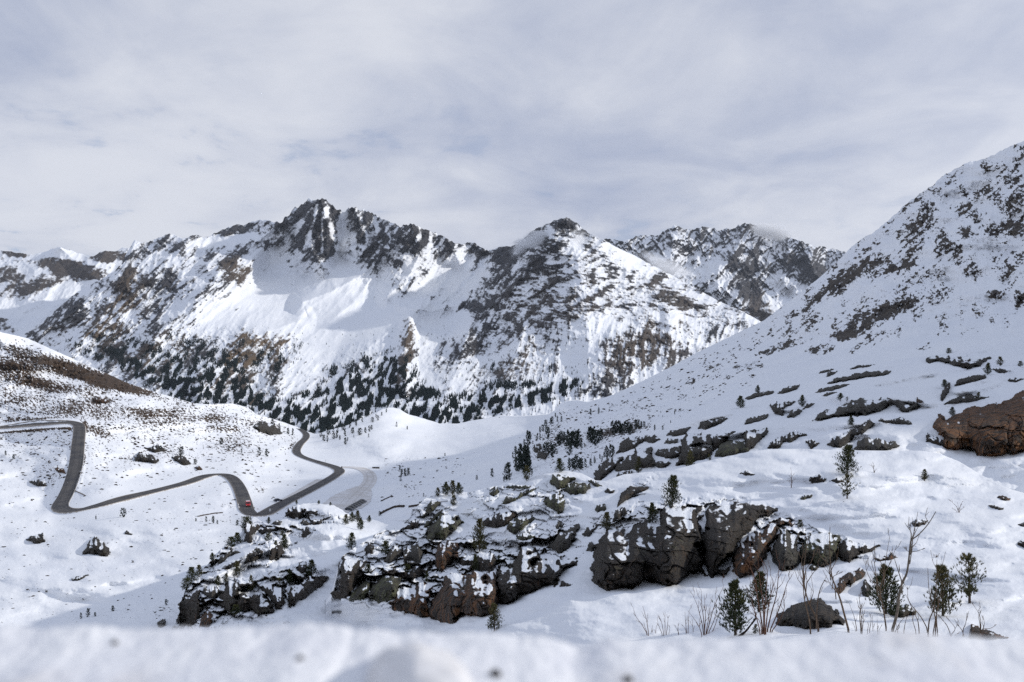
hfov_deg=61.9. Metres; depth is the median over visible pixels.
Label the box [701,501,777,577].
rock cliff
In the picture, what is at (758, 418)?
rock slab
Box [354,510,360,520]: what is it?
pine tree
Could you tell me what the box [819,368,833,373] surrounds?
rock slab
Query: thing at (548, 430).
conifer
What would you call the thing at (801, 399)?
pine tree
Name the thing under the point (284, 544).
pine tree
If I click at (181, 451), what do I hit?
conifer
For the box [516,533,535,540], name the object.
boulder
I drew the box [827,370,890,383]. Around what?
rock slab
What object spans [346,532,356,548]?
pine tree
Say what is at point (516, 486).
rock slab
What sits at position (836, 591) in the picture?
bare shrub
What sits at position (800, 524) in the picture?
pine tree
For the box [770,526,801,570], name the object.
rock outcrop
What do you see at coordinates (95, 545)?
rock outcrop
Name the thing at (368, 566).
pine tree
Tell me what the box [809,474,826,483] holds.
boulder
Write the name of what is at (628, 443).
rock outcrop
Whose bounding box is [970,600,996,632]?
bare shrub
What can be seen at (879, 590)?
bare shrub
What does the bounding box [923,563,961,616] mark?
pine tree
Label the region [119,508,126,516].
conifer
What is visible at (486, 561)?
rock outcrop
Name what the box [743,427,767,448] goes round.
rock outcrop
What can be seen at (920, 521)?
boulder
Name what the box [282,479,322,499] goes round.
layby
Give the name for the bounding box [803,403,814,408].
rock slab
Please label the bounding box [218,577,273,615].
rock cliff
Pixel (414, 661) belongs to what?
snow lump
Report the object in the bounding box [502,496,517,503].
rock slab
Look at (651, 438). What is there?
rock slab
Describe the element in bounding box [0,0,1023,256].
sky
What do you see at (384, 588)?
boulder
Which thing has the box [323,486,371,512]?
parking ground
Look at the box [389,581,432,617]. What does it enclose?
rock cliff
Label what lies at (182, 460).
rock outcrop
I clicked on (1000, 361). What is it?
pine tree
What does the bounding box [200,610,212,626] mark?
boulder
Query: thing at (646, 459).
rock outcrop
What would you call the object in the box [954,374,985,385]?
rock slab
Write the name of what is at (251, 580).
pine tree
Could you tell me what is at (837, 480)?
boulder
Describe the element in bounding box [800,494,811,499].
boulder
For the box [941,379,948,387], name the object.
pine tree
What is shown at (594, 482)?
boulder
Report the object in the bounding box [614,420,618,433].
conifer
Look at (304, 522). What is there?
boulder
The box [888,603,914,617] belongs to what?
boulder
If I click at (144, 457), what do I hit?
rock outcrop
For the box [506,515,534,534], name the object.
boulder
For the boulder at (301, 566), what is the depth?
119.09 m
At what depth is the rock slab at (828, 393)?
194.95 m
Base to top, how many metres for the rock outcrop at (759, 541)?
2.294 m
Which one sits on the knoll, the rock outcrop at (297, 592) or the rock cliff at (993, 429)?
the rock outcrop at (297, 592)
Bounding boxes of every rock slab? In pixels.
[216,550,240,563]
[222,560,240,568]
[244,546,262,563]
[258,526,282,534]
[420,500,440,517]
[423,509,442,527]
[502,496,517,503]
[504,484,529,488]
[516,486,538,498]
[612,507,627,521]
[617,486,648,506]
[643,434,659,442]
[655,445,680,458]
[666,427,690,435]
[714,440,749,456]
[744,414,768,424]
[745,391,773,399]
[779,384,799,393]
[787,409,801,417]
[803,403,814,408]
[815,383,849,392]
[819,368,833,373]
[823,392,836,395]
[826,371,836,376]
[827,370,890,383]
[837,568,865,593]
[850,364,875,369]
[940,383,949,400]
[944,394,988,403]
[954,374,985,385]
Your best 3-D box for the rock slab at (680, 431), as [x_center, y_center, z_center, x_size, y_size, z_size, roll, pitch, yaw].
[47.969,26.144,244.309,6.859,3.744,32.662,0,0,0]
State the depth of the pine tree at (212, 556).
133.66 m
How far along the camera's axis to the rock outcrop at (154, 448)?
580.73 m
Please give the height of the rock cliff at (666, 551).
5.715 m
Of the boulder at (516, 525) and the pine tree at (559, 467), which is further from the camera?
the pine tree at (559, 467)
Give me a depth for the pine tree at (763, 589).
32.58 m
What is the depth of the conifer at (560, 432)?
448.88 m
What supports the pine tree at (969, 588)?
on the snow slope
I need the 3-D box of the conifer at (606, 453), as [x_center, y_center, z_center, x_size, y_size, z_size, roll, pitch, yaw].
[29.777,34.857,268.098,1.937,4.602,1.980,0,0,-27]
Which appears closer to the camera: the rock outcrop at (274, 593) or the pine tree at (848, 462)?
the pine tree at (848, 462)
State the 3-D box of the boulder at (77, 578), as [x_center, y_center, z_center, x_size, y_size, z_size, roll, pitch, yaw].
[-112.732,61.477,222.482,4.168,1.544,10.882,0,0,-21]
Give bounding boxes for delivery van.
[245,500,250,506]
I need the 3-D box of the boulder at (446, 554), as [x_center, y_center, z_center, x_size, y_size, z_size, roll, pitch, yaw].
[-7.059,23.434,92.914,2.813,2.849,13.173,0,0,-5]
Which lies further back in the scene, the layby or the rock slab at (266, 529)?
the layby
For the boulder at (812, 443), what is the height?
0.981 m
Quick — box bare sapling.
[889,507,935,631]
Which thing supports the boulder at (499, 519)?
on the snow slope
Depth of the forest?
1787.43 m
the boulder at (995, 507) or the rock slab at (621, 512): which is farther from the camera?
the rock slab at (621, 512)
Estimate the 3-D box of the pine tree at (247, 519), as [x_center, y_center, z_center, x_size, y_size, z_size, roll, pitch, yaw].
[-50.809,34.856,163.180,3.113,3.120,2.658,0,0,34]
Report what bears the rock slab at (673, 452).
on the valley terrain at (908, 289)
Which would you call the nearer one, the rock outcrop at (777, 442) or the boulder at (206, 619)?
the boulder at (206, 619)
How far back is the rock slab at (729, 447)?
137.84 m
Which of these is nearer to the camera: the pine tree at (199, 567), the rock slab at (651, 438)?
the pine tree at (199, 567)
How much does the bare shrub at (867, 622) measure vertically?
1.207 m
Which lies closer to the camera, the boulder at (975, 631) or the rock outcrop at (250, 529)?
the boulder at (975, 631)
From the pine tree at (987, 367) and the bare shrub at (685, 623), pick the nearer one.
the bare shrub at (685, 623)
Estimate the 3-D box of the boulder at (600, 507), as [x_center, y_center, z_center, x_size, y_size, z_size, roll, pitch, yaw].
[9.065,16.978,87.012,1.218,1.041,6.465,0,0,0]
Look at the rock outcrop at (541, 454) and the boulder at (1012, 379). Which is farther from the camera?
the rock outcrop at (541, 454)
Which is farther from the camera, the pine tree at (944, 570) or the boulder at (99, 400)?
the boulder at (99, 400)
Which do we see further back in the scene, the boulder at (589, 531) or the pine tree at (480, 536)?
the pine tree at (480, 536)
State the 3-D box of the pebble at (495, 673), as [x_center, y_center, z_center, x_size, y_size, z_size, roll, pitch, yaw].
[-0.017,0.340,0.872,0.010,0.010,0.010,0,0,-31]
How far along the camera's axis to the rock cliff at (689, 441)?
151.91 m
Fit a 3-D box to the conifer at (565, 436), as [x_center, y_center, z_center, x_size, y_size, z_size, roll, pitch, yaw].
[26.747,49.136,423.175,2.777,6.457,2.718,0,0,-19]
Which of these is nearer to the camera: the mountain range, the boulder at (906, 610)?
the boulder at (906, 610)
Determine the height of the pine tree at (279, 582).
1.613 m
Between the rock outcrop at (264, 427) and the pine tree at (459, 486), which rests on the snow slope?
the pine tree at (459, 486)
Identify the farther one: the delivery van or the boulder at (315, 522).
the delivery van
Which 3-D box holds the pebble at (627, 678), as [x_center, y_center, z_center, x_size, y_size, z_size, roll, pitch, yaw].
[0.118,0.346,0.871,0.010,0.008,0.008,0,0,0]
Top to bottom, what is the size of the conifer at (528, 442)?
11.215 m
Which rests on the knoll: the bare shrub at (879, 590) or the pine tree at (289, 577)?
the pine tree at (289, 577)
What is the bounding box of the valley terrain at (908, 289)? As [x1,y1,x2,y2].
[0,141,1023,629]
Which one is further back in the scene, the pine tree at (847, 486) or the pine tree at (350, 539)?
the pine tree at (350, 539)
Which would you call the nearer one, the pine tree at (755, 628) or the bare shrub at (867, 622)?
the bare shrub at (867, 622)
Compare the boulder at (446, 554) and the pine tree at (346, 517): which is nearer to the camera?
the boulder at (446, 554)
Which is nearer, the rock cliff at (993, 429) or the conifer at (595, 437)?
the rock cliff at (993, 429)
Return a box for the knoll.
[172,503,387,630]
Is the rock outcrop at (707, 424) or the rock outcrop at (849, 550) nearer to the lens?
the rock outcrop at (849, 550)
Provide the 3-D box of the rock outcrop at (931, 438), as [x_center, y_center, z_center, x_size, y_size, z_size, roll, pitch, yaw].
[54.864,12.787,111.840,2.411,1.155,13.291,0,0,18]
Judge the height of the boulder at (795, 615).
2.505 m
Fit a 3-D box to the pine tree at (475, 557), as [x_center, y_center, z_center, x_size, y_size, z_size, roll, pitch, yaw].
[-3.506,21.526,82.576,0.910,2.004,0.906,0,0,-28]
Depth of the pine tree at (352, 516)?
171.66 m
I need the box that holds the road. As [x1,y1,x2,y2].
[0,420,344,516]
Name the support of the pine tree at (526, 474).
on the snow slope
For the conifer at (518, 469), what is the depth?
370.33 m
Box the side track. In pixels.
[339,466,376,505]
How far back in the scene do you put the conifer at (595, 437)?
375.55 m
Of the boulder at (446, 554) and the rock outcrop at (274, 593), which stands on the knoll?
the rock outcrop at (274, 593)
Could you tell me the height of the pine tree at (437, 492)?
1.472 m
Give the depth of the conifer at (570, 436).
399.07 m
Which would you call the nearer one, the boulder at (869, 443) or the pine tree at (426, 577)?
the pine tree at (426, 577)
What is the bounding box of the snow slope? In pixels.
[326,449,1023,645]
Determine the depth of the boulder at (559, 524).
87.01 m
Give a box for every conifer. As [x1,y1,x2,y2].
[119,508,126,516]
[177,446,183,455]
[503,462,511,479]
[513,451,522,471]
[515,442,530,471]
[521,444,530,465]
[525,430,531,446]
[545,427,549,438]
[550,444,553,457]
[558,431,564,443]
[563,434,567,445]
[565,441,573,454]
[568,432,572,448]
[571,430,579,446]
[572,454,578,469]
[575,437,578,448]
[576,429,582,444]
[587,426,591,442]
[590,426,594,444]
[592,430,598,445]
[604,445,607,458]
[608,444,613,456]
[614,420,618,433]
[618,423,622,434]
[623,420,626,432]
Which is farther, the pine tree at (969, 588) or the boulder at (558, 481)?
the boulder at (558, 481)
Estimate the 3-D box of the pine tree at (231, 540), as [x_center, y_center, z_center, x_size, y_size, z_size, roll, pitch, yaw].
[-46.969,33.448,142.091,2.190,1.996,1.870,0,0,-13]
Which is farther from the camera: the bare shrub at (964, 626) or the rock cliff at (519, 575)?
the rock cliff at (519, 575)
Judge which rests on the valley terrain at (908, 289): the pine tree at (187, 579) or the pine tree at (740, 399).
the pine tree at (740, 399)
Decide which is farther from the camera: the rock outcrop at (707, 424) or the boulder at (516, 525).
the rock outcrop at (707, 424)
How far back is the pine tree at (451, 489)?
121.87 m
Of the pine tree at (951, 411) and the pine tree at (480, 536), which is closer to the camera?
the pine tree at (480, 536)
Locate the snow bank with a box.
[0,622,1023,681]
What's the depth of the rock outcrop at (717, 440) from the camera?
153.29 m
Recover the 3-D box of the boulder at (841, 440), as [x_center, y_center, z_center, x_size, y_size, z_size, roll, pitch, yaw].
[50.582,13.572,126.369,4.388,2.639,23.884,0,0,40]
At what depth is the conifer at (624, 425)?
343.09 m
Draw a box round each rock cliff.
[176,589,201,626]
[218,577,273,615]
[330,556,366,598]
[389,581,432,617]
[428,565,498,623]
[495,545,583,603]
[590,504,707,590]
[675,432,712,465]
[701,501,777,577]
[812,396,917,420]
[932,390,1023,456]
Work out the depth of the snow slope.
62.04 m
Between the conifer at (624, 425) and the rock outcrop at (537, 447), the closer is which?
the conifer at (624, 425)
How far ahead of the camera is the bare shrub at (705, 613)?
29.97 m
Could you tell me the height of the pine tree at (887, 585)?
1.788 m
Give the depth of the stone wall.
397.77 m
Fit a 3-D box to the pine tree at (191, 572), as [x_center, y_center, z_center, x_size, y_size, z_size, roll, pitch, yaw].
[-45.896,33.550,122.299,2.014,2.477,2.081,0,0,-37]
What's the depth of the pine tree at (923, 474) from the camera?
75.28 m
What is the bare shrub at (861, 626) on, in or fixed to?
on the snow slope
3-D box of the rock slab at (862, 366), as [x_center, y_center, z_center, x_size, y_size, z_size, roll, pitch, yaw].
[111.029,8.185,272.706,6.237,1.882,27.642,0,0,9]
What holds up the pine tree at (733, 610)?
on the snow slope
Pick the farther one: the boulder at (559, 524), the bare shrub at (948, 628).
the boulder at (559, 524)
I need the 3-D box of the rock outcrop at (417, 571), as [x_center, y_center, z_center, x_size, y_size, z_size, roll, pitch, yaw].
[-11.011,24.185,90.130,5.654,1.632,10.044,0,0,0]
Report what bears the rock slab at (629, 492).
on the snow slope
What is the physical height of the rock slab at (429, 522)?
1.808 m
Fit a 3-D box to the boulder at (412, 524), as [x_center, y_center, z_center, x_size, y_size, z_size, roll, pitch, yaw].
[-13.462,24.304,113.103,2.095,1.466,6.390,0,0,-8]
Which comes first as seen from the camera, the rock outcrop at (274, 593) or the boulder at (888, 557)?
the boulder at (888, 557)
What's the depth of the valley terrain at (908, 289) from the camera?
437.70 m
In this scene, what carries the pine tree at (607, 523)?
on the rock cliff at (666, 551)
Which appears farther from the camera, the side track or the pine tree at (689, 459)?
the side track
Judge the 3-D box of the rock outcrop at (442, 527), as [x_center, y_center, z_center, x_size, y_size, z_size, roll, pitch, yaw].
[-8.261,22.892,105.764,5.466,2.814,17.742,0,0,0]
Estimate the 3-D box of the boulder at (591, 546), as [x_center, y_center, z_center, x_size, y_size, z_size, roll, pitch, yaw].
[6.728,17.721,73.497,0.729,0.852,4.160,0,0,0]
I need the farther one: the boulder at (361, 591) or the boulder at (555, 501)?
the boulder at (555, 501)
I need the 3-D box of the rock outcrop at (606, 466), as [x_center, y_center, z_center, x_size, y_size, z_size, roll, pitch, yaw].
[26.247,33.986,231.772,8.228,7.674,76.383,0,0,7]
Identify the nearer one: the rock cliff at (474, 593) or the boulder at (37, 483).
the rock cliff at (474, 593)
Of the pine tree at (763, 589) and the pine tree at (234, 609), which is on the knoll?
the pine tree at (234, 609)
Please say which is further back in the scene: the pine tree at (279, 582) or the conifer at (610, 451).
the conifer at (610, 451)
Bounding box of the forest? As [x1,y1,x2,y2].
[60,325,586,432]
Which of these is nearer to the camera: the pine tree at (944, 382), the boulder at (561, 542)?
the boulder at (561, 542)
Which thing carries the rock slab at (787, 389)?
on the valley terrain at (908, 289)
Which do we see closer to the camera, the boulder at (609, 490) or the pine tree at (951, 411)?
the boulder at (609, 490)
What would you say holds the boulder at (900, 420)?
on the valley terrain at (908, 289)
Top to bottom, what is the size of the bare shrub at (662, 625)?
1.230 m
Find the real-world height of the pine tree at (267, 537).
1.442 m
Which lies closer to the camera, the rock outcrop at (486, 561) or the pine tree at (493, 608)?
the pine tree at (493, 608)
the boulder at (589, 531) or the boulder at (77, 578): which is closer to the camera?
the boulder at (589, 531)
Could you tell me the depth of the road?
467.24 m
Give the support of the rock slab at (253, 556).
on the knoll
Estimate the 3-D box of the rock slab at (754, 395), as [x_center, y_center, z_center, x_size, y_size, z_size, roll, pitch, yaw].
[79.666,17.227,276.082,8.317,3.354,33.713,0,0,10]
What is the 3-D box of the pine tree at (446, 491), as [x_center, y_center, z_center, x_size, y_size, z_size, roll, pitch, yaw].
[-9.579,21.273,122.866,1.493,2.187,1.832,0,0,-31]
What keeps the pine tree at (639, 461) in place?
on the valley terrain at (908, 289)
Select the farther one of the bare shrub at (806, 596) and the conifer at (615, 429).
the conifer at (615, 429)
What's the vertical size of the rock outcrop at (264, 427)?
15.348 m
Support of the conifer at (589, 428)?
on the valley terrain at (908, 289)
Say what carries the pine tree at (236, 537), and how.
on the knoll
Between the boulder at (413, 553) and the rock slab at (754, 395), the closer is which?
the boulder at (413, 553)
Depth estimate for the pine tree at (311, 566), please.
117.41 m
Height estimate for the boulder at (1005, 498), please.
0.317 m
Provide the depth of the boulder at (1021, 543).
48.48 m
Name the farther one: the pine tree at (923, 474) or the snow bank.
the pine tree at (923, 474)
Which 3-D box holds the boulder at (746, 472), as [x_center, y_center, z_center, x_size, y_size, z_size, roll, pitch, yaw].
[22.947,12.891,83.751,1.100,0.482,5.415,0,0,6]
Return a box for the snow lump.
[366,641,472,681]
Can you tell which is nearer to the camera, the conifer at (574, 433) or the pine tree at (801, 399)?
the pine tree at (801, 399)
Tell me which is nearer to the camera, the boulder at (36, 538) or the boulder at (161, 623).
the boulder at (161, 623)
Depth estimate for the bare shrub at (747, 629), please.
25.91 m
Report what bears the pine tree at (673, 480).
on the rock cliff at (666, 551)
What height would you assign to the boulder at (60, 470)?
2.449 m
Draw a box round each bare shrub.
[631,604,655,635]
[656,613,669,635]
[674,606,694,633]
[688,573,724,636]
[738,612,756,635]
[741,544,793,634]
[792,525,826,633]
[817,532,849,632]
[850,606,881,632]
[857,586,864,633]
[863,531,900,630]
[895,574,927,632]
[927,550,945,634]
[937,614,958,634]
[954,611,971,635]
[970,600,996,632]
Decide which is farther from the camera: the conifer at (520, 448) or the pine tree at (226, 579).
the conifer at (520, 448)
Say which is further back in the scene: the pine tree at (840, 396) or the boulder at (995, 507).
the pine tree at (840, 396)
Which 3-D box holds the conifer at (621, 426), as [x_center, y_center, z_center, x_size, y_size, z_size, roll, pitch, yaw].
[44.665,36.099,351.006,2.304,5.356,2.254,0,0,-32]
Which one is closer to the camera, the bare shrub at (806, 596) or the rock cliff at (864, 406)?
the bare shrub at (806, 596)
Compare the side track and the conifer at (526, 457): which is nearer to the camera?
the conifer at (526, 457)
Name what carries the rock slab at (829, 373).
on the valley terrain at (908, 289)
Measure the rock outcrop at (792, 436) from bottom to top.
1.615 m
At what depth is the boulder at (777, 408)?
195.72 m
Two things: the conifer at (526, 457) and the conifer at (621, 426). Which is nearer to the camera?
the conifer at (621, 426)
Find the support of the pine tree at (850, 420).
on the valley terrain at (908, 289)
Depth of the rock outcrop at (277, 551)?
133.53 m
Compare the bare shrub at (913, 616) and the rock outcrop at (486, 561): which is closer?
the bare shrub at (913, 616)
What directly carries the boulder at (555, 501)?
on the snow slope
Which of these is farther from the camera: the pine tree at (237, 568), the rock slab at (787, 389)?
the rock slab at (787, 389)
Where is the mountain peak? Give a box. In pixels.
[0,247,128,335]
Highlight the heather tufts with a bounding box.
[0,329,762,618]
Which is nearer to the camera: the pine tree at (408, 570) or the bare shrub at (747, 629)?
the bare shrub at (747, 629)
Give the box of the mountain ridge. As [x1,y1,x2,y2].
[604,223,845,320]
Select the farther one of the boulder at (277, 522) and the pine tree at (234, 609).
the boulder at (277, 522)
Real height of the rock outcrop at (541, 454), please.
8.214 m
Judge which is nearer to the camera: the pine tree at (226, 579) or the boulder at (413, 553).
the boulder at (413, 553)
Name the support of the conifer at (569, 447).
on the valley terrain at (908, 289)
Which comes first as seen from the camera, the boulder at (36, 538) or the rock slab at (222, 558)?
the rock slab at (222, 558)
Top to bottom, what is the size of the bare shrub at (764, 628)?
3.184 m
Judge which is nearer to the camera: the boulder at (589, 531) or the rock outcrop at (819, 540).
the rock outcrop at (819, 540)
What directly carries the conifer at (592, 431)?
on the valley terrain at (908, 289)
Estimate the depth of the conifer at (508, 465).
337.80 m
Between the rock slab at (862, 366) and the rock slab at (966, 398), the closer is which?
the rock slab at (966, 398)
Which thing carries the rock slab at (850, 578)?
on the snow slope
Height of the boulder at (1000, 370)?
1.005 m
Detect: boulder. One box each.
[26,533,45,543]
[29,479,45,485]
[54,468,65,473]
[71,574,88,580]
[94,397,110,402]
[157,619,165,627]
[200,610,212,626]
[272,520,281,524]
[297,561,307,572]
[300,519,310,525]
[301,526,310,537]
[311,519,321,524]
[348,579,370,601]
[364,542,373,554]
[367,574,400,603]
[383,543,403,563]
[403,520,418,529]
[403,544,422,565]
[434,540,459,570]
[483,511,517,527]
[489,486,499,496]
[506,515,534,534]
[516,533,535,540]
[543,490,564,514]
[547,523,579,553]
[550,474,575,489]
[555,520,562,529]
[559,581,570,586]
[564,482,590,494]
[582,524,598,536]
[586,541,594,551]
[588,480,601,486]
[595,504,605,512]
[605,488,614,493]
[664,438,677,443]
[740,470,754,475]
[769,400,795,415]
[775,597,844,628]
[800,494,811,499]
[805,439,819,448]
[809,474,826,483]
[809,563,817,570]
[827,419,874,447]
[831,478,843,482]
[853,437,899,450]
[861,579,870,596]
[876,552,895,560]
[879,417,911,424]
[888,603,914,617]
[911,518,926,526]
[970,624,1008,638]
[989,505,1003,509]
[993,368,1007,372]
[997,495,1010,500]
[1008,377,1023,382]
[1017,539,1023,546]
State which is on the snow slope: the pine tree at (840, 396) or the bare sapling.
the bare sapling
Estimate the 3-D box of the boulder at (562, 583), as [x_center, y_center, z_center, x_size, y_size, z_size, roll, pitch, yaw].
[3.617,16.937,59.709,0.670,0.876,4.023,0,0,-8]
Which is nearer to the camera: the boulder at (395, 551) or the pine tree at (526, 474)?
the boulder at (395, 551)
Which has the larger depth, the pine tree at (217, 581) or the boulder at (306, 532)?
the boulder at (306, 532)
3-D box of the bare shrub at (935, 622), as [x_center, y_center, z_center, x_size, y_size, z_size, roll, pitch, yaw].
[11.665,7.097,23.352,0.835,2.746,0.382,0,0,-39]
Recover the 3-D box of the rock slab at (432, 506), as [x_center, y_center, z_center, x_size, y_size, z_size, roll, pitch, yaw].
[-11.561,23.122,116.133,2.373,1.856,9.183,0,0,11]
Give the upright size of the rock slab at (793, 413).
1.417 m
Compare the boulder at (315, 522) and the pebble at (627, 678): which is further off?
the boulder at (315, 522)
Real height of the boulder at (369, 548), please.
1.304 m
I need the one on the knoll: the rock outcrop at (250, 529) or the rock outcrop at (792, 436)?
the rock outcrop at (250, 529)
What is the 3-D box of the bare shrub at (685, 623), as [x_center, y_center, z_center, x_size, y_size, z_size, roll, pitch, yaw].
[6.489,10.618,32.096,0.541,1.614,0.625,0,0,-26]
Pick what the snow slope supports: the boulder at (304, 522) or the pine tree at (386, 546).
the pine tree at (386, 546)
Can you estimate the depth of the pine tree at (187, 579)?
120.71 m
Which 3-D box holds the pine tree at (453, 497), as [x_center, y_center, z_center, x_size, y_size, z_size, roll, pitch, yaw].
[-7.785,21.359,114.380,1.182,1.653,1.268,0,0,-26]
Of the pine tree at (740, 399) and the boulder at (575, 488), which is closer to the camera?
the boulder at (575, 488)
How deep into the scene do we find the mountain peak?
4878.94 m
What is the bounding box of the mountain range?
[19,198,760,433]
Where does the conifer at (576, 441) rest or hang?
on the valley terrain at (908, 289)
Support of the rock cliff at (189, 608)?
on the knoll
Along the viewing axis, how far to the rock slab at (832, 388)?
212.36 m
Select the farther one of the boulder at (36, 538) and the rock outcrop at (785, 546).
the boulder at (36, 538)
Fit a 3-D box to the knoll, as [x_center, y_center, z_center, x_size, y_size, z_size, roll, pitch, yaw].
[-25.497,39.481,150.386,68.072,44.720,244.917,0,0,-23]
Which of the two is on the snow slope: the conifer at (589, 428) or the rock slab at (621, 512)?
the rock slab at (621, 512)
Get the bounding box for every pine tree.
[179,577,191,589]
[183,566,198,581]
[196,564,203,576]
[209,552,215,560]
[214,575,221,584]
[222,573,228,582]
[223,536,235,546]
[230,604,240,614]
[232,561,241,577]
[233,532,242,543]
[240,516,253,529]
[248,575,255,591]
[263,532,275,540]
[276,577,285,587]
[280,534,288,548]
[285,568,292,584]
[305,559,316,575]
[342,514,348,523]
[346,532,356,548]
[348,512,354,521]
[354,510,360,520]
[356,517,364,529]
[364,563,372,572]
[376,540,390,554]
[403,563,411,572]
[424,570,429,580]
[435,487,440,495]
[441,482,448,494]
[446,480,456,494]
[450,494,457,505]
[455,482,462,493]
[470,518,487,550]
[472,554,478,570]
[486,603,502,630]
[521,466,531,480]
[555,458,565,471]
[599,512,613,530]
[635,457,641,472]
[646,502,659,522]
[658,474,682,506]
[686,449,694,465]
[712,578,752,635]
[735,396,745,407]
[741,570,776,611]
[750,624,760,633]
[796,520,803,526]
[798,395,805,405]
[832,443,861,473]
[837,393,843,401]
[838,473,859,498]
[847,415,853,424]
[862,563,907,614]
[921,469,929,480]
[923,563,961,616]
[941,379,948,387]
[949,407,955,415]
[949,553,987,603]
[981,362,992,374]
[996,356,1002,365]
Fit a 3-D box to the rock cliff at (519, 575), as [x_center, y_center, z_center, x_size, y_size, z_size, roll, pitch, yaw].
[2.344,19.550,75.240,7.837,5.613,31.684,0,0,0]
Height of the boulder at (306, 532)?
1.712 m
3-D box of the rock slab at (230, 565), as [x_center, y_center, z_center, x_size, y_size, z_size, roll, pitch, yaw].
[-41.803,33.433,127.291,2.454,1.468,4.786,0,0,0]
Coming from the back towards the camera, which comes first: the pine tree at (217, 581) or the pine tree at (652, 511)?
the pine tree at (217, 581)
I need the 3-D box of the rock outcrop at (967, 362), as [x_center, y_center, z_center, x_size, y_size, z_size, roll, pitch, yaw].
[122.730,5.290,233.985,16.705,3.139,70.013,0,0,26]
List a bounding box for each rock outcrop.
[82,536,110,556]
[134,452,158,462]
[144,444,164,452]
[172,455,190,465]
[202,586,219,598]
[244,522,262,542]
[253,421,282,435]
[261,584,285,610]
[268,545,284,560]
[285,504,317,518]
[287,574,327,607]
[381,561,432,580]
[426,513,464,540]
[458,552,496,570]
[533,443,541,452]
[537,449,548,459]
[593,456,623,480]
[615,446,669,471]
[616,436,643,453]
[616,470,631,476]
[698,417,727,429]
[712,431,735,451]
[732,517,792,578]
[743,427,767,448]
[767,436,783,448]
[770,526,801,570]
[783,431,806,442]
[799,531,840,567]
[837,537,880,562]
[925,434,943,445]
[926,354,991,369]
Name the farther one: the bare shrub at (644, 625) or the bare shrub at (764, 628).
the bare shrub at (644, 625)
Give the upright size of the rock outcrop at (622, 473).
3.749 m
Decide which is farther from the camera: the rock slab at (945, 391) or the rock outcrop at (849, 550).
the rock slab at (945, 391)
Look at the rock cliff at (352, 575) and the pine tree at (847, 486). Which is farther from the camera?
the rock cliff at (352, 575)
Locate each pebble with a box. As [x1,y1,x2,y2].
[490,669,500,676]
[623,675,632,681]
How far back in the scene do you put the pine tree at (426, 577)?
84.45 m
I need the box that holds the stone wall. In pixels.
[380,505,404,513]
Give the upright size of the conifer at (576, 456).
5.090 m
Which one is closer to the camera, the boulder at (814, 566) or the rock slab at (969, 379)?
the boulder at (814, 566)
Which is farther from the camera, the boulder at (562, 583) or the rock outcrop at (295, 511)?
the rock outcrop at (295, 511)
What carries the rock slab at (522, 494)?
on the snow slope
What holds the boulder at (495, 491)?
on the snow slope
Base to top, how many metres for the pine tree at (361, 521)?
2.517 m
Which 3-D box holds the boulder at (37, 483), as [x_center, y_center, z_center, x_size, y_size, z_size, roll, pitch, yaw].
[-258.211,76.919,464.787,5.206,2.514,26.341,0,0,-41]
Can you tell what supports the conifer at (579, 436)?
on the valley terrain at (908, 289)

